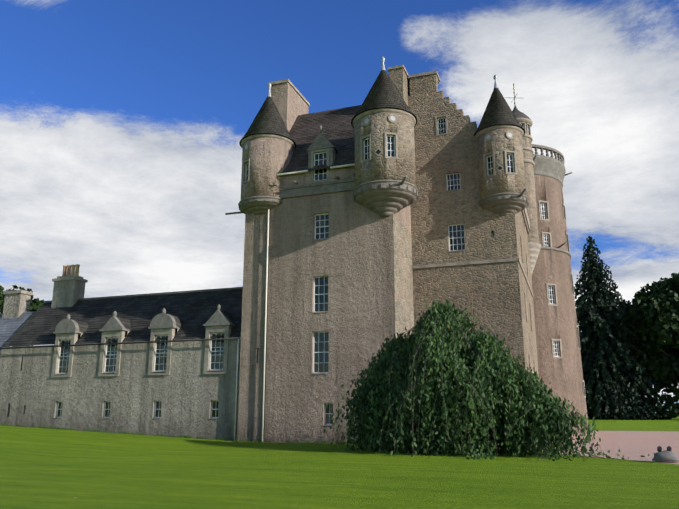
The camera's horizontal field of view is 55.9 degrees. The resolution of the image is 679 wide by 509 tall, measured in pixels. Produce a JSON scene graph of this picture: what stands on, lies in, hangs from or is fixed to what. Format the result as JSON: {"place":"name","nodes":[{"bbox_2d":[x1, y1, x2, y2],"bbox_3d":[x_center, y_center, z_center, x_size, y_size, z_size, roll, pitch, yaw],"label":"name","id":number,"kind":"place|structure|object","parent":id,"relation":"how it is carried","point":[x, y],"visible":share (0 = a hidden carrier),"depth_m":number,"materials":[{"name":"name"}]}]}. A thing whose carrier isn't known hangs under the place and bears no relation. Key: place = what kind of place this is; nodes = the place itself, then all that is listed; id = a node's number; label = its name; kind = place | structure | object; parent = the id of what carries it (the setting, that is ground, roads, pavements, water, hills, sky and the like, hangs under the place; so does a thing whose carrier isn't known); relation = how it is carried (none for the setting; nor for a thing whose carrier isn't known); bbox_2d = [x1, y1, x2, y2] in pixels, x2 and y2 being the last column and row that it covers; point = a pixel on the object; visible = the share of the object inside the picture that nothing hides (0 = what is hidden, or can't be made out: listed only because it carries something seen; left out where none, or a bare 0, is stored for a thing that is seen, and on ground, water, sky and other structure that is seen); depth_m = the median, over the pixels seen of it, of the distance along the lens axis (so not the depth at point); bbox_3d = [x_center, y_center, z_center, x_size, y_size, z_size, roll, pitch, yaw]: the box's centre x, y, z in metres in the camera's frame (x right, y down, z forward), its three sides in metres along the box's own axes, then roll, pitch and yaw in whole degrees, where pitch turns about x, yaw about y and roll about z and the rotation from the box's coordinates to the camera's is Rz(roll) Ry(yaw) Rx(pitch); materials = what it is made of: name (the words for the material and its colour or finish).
{"place":"outdoors","nodes":[
{"label":"outdoors","id":0,"kind":"place"},
{"bbox_2d":[56,114,585,424],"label":"windows","id":1,"kind":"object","parent":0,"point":[456,233],"depth_m":39.49,"materials":[{"name":"white glass"}]},
{"bbox_2d":[0,416,678,508],"bbox_3d":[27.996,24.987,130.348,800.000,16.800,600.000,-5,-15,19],"label":"ground","id":2,"kind":"structure","parent":0,"point":[42,468],"depth_m":17.27,"materials":[{"name":"green plant"}]},
{"bbox_2d":[0,290,35,355],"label":"wing","id":3,"kind":"structure","parent":2,"relation":"on","point":[15,315],"depth_m":49.55,"materials":[{"name":"grey stone"}]},
{"bbox_2d":[0,285,43,346],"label":"tree","id":4,"kind":"object","parent":2,"relation":"on","point":[36,304],"visible":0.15,"depth_m":114.99,"materials":[{"name":"green plant"}]},
{"bbox_2d":[0,337,240,440],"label":"wing","id":5,"kind":"structure","parent":2,"relation":"on","point":[186,391],"depth_m":40.97,"materials":[{"name":"grey stone"}]},
{"bbox_2d":[0,338,237,348],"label":"wing gutter","id":6,"kind":"object","parent":5,"relation":"attached to","point":[120,343],"visible":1,"depth_m":41.41,"materials":[{"name":"grey metal"}]},
{"bbox_2d":[2,287,242,346],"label":"wing roof","id":7,"kind":"structure","parent":5,"relation":"on","point":[195,310],"depth_m":44.49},
{"bbox_2d":[51,264,87,307],"bbox_3d":[-20.603,2.766,48.775,2.200,4.020,1.300,-5,-15,19],"label":"chimney","id":8,"kind":"object","parent":7,"relation":"on","point":[69,289],"visible":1,"depth_m":48.34,"materials":[{"name":"grey stone"}]},
{"bbox_2d":[51,304,236,377],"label":"dormer windows","id":9,"kind":"structure","parent":5,"relation":"attached to","point":[169,325],"depth_m":41.27,"materials":[{"name":"grey stone"}]},
{"bbox_2d":[0,423,362,443],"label":"wall base","id":10,"kind":"object","parent":2,"relation":"on","point":[224,439],"depth_m":38.91,"materials":[{"name":"grey stone"}]},
{"bbox_2d":[237,166,410,442],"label":"tower wall","id":11,"kind":"structure","parent":2,"relation":"on","point":[351,257],"depth_m":37.19,"materials":[{"name":"beige stone"}]},
{"bbox_2d":[238,196,282,214],"bbox_3d":[-4.666,-2.615,40.663,3.540,1.220,3.540,-5,-15,19],"label":"turret corbel","id":12,"kind":"object","parent":11,"relation":"attached to","point":[256,205],"visible":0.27,"depth_m":39.44,"materials":[{"name":"grey stone"}]},
{"bbox_2d":[240,137,292,200],"bbox_3d":[-4.666,-5.131,41.278,3.260,4.200,3.260,-5,-15,19],"label":"turret","id":13,"kind":"object","parent":12,"relation":"on","point":[270,158],"visible":0.48,"depth_m":39.89,"materials":[{"name":"beige stone"}]},
{"bbox_2d":[241,134,294,148],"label":"turret cornice","id":14,"kind":"structure","parent":13,"relation":"attached to","point":[244,140],"depth_m":40.36,"materials":[{"name":"grey stone"}]},
{"bbox_2d":[239,96,295,147],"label":"conical roof","id":15,"kind":"structure","parent":11,"relation":"attached to","point":[268,119],"depth_m":41.05,"materials":[{"name":"grey stone"}]},
{"bbox_2d":[267,83,271,96],"bbox_3d":[-4.666,-10.959,42.703,0.320,1.100,0.320,-5,-15,19],"label":"finial","id":16,"kind":"object","parent":15,"relation":"on","point":[269,88],"visible":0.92,"depth_m":42.65,"materials":[{"name":"silver metal"}]},
{"bbox_2d":[234,163,354,441],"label":"drainpipes","id":17,"kind":"object","parent":11,"relation":"attached to","point":[331,167],"visible":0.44,"depth_m":38.21,"materials":[{"name":"white metal"}]},
{"bbox_2d":[273,172,354,198],"bbox_3d":[-1.505,-4.134,38.710,6.120,0.945,0.740,-5,-15,19],"label":"band","id":18,"kind":"object","parent":11,"relation":"attached to","point":[320,188],"visible":0.79,"depth_m":38.75,"materials":[{"name":"grey stone"}]},
{"bbox_2d":[281,105,360,172],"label":"roof","id":19,"kind":"structure","parent":11,"relation":"on","point":[338,131],"depth_m":42.53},
{"bbox_2d":[307,125,335,167],"bbox_3d":[-0.846,-6.450,40.366,1.800,2.770,2.060,-5,-15,19],"label":"dormer","id":20,"kind":"object","parent":11,"relation":"attached to","point":[320,141],"visible":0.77,"depth_m":39.47,"materials":[{"name":"grey stone"}]},
{"bbox_2d":[267,65,409,131],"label":"chimneys","id":21,"kind":"object","parent":11,"relation":"on","point":[291,102],"visible":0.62,"depth_m":44.80,"materials":[{"name":"beige stone"}]},
{"bbox_2d":[225,175,526,214],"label":"water spouts","id":22,"kind":"object","parent":11,"relation":"attached to","point":[406,176],"visible":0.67,"depth_m":38.17,"materials":[{"name":"stone"}]},
{"bbox_2d":[351,70,416,127],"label":"conical roof","id":23,"kind":"structure","parent":11,"relation":"attached to","point":[383,92],"depth_m":37.67,"materials":[{"name":"grey stone"}]},
{"bbox_2d":[381,57,385,70],"bbox_3d":[2.684,-11.729,39.447,0.320,1.050,0.320,-5,-15,19],"label":"finial","id":24,"kind":"object","parent":23,"relation":"on","point":[383,61],"visible":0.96,"depth_m":39.39,"materials":[{"name":"silver metal"}]},
{"bbox_2d":[353,180,417,216],"bbox_3d":[2.684,-2.948,37.300,3.840,1.670,3.840,-5,-15,19],"label":"turret corbel","id":25,"kind":"object","parent":11,"relation":"attached to","point":[383,198],"visible":0.88,"depth_m":36.30,"materials":[{"name":"grey stone"}]},
{"bbox_2d":[355,112,415,186],"bbox_3d":[2.684,-5.804,37.998,3.560,4.450,3.560,-5,-15,19],"label":"turret","id":26,"kind":"object","parent":25,"relation":"on","point":[379,167],"visible":0.5,"depth_m":36.58,"materials":[{"name":"beige stone"}]},
{"bbox_2d":[353,108,415,128],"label":"turret cornice","id":27,"kind":"structure","parent":26,"relation":"on","point":[365,113],"depth_m":36.98,"materials":[{"name":"beige stone"}]},
{"bbox_2d":[393,215,413,337],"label":"wall","id":28,"kind":"structure","parent":11,"relation":"attached to","point":[403,277],"depth_m":37.81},
{"bbox_2d":[410,170,538,382],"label":"wall","id":29,"kind":"structure","parent":2,"relation":"on","point":[498,296],"depth_m":39.54,"materials":[{"name":"beige stone"}]},
{"bbox_2d":[408,76,478,176],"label":"gable","id":30,"kind":"structure","parent":29,"relation":"on","point":[454,150],"depth_m":41.73,"materials":[{"name":"brown stone"}]},
{"bbox_2d":[408,70,439,82],"bbox_3d":[5.782,-12.013,43.695,1.960,0.520,1.260,-5,-15,19],"label":"coping","id":31,"kind":"object","parent":30,"relation":"on","point":[423,75],"visible":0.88,"depth_m":43.15,"materials":[{"name":"stone"}]},
{"bbox_2d":[412,208,533,297],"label":"string courses","id":32,"kind":"object","parent":29,"relation":"on","point":[525,217],"visible":0.65,"depth_m":39.73,"materials":[{"name":"stone"}]},
{"bbox_2d":[473,88,524,135],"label":"conical roof","id":33,"kind":"structure","parent":29,"relation":"attached to","point":[498,110],"depth_m":40.26,"materials":[{"name":"grey stone"}]},
{"bbox_2d":[493,74,497,87],"bbox_3d":[10.176,-11.270,41.748,0.320,1.050,0.320,-5,-15,19],"label":"finial","id":34,"kind":"object","parent":33,"relation":"on","point":[495,83],"visible":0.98,"depth_m":41.68,"materials":[{"name":"silver metal"}]},
{"bbox_2d":[479,192,528,215],"bbox_3d":[10.176,-2.731,39.660,3.080,1.370,3.080,-5,-15,19],"label":"turret corbel","id":35,"kind":"object","parent":29,"relation":"attached to","point":[503,204],"visible":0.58,"depth_m":38.78,"materials":[{"name":"grey stone"}]},
{"bbox_2d":[477,128,525,198],"bbox_3d":[10.176,-5.465,40.329,2.800,4.500,2.800,-5,-15,19],"label":"turret","id":36,"kind":"object","parent":35,"relation":"on","point":[498,144],"visible":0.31,"depth_m":39.25,"materials":[{"name":"beige stone"}]},
{"bbox_2d":[475,125,523,137],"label":"turret cornice","id":37,"kind":"structure","parent":36,"relation":"on","point":[519,129],"depth_m":39.63,"materials":[{"name":"beige stone"}]},
{"bbox_2d":[517,118,541,275],"bbox_3d":[15.116,-4.609,53.138,2.680,13.420,2.735,-5,-15,19],"label":"stair turret","id":38,"kind":"object","parent":29,"relation":"attached to","point":[534,245],"visible":0.38,"depth_m":52.25,"materials":[{"name":"beige stone"}]},
{"bbox_2d":[512,105,530,119],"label":"conical roof","id":39,"kind":"structure","parent":38,"relation":"on","point":[517,113],"depth_m":53.96,"materials":[{"name":"grey stone"}]},
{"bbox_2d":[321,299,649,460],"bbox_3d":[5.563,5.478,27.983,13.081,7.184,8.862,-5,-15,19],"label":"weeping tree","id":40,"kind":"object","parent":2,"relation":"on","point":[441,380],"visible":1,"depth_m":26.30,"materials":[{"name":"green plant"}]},
{"bbox_2d":[536,431,678,463],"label":"gravel forecourt","id":41,"kind":"structure","parent":2,"relation":"on","point":[633,445],"depth_m":34.79,"materials":[{"name":"gravel"}]},
{"bbox_2d":[652,446,678,461],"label":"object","id":42,"kind":"object","parent":41,"relation":"on","point":[661,455],"visible":1,"depth_m":21.92,"materials":[{"name":"stone"}]},
{"bbox_2d":[574,236,671,419],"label":"conifer","id":43,"kind":"object","parent":2,"relation":"on","point":[609,363],"visible":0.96,"depth_m":135.57,"materials":[{"name":"green plant"}]},
{"bbox_2d":[585,381,678,419],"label":"hedge","id":44,"kind":"object","parent":2,"relation":"on","point":[669,403],"visible":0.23,"depth_m":131.08,"materials":[{"name":"green plant"}]},
{"bbox_2d":[587,300,678,392],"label":"tree","id":45,"kind":"object","parent":2,"relation":"on","point":[648,339],"visible":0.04,"depth_m":142.31,"materials":[{"name":"green plant"}]},
{"bbox_2d":[611,273,678,393],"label":"tree","id":46,"kind":"object","parent":2,"relation":"on","point":[657,302],"visible":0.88,"depth_m":135.07,"materials":[{"name":"green plant"}]},
{"bbox_2d":[0,0,678,412],"label":"sky","id":47,"kind":"structure","parent":0,"point":[123,123],"materials":[{"name":"blue"}]},
{"bbox_2d":[532,144,587,433],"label":"round tower","id":48,"kind":"structure","parent":0,"point":[563,376],"depth_m":52.14,"materials":[{"name":"beige stone"}]}
]}

